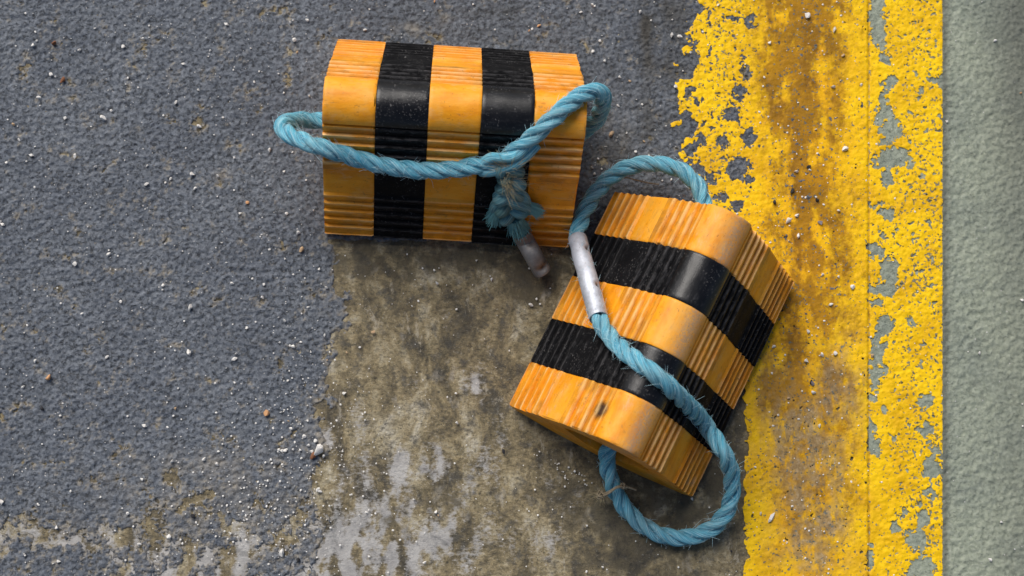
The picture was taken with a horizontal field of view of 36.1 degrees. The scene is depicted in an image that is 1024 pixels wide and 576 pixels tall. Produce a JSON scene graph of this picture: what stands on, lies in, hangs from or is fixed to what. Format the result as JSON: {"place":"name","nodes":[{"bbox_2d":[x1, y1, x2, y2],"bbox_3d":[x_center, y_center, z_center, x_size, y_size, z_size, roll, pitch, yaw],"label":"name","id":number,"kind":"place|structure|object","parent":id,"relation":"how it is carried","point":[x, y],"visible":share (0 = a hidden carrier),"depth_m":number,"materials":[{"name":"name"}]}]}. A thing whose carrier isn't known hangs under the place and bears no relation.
{"place":"outdoors","nodes":[
{"label":"outdoors","id":0,"kind":"place"},
{"bbox_2d":[0,0,868,575],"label":"grey floor","id":1,"kind":"structure","parent":0,"point":[68,350],"depth_m":1.61,"materials":[{"name":"grey asphalt"}]},
{"bbox_2d":[279,548,283,556],"bbox_3d":[-0.228,0.262,1.557,0.005,0.004,0.008,27,80,1],"label":"pebble","id":2,"kind":"object","parent":1,"relation":"on","point":[281,553],"visible":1,"depth_m":1.56,"materials":[{"name":"white stone"}]},
{"bbox_2d":[322,39,586,246],"bbox_3d":[-0.058,-0.161,1.561,0.250,0.157,0.209,3,80,-3],"label":"wheel chock","id":3,"kind":"object","parent":1,"relation":"on","point":[413,102],"visible":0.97,"depth_m":1.53,"materials":[{"name":"orange wood"}]},
{"bbox_2d":[272,77,613,277],"bbox_3d":[-0.073,-0.157,1.545,0.308,0.167,0.178,21,80,0],"label":"rope","id":4,"kind":"object","parent":3,"relation":"attached to","point":[512,206],"visible":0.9,"depth_m":1.51,"materials":[{"name":"blue synthetic fibre"},{"name":"grey aluminium"}]},
{"bbox_2d":[625,177,658,184],"bbox_3d":[0.130,-0.112,1.625,0.047,0.021,0.005,1,81,-3],"label":"dry straw","id":5,"kind":"object","parent":1,"relation":"on","point":[641,181],"visible":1,"depth_m":1.62,"materials":[{"name":"plant"}]},
{"bbox_2d":[671,0,942,575],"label":"yellow line","id":6,"kind":"object","parent":1,"relation":"on","point":[835,437],"visible":0.89,"depth_m":1.64,"materials":[{"name":"paint"}]},
{"bbox_2d":[768,512,774,522],"bbox_3d":[0.263,0.233,1.591,0.005,0.005,0.013,27,80,1],"label":"pebble","id":7,"kind":"object","parent":6,"relation":"on","point":[771,517],"visible":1,"depth_m":1.59,"materials":[{"name":"white stone"}]},
{"bbox_2d":[0,0,868,575],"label":"concrete floor","id":8,"kind":"structure","parent":0,"point":[438,344],"depth_m":1.59,"materials":[{"name":"grey concrete"}]},
{"bbox_2d":[314,444,322,455],"bbox_3d":[-0.194,0.163,1.574,0.009,0.008,0.014,27,80,1],"label":"pebble","id":9,"kind":"object","parent":8,"relation":"on","point":[319,449],"visible":1,"depth_m":1.57,"materials":[{"name":"white stone"}]},
{"bbox_2d":[0,0,1023,575],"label":"grit","id":10,"kind":"object","parent":8,"relation":"on","point":[416,372],"visible":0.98,"depth_m":1.59,"materials":[{"name":"white gravel"}]},
{"bbox_2d":[510,192,793,495],"bbox_3d":[0.147,0.049,1.535,0.208,0.156,0.250,27,82,0],"label":"wheel chock","id":11,"kind":"object","parent":8,"relation":"on","point":[695,294],"visible":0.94,"depth_m":1.51,"materials":[{"name":"orange wood"}]},
{"bbox_2d":[565,154,746,549],"bbox_3d":[0.143,0.054,1.532,0.161,0.183,0.403,-4,81,-4],"label":"rope","id":12,"kind":"object","parent":11,"relation":"on","point":[655,375],"visible":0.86,"depth_m":1.56,"materials":[{"name":"teal fabric"}]},
{"bbox_2d":[589,482,636,502],"bbox_3d":[0.099,0.202,1.565,0.046,0.024,0.024,-26,83,-7],"label":"twine","id":13,"kind":"object","parent":12,"relation":"attached to","point":[601,494],"visible":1,"depth_m":1.56,"materials":[{"name":"beige fabric"}]},
{"bbox_2d":[869,0,1023,575],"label":"green grey floor","id":14,"kind":"structure","parent":0,"point":[980,81],"depth_m":1.65,"materials":[{"name":"concrete"}]}
]}

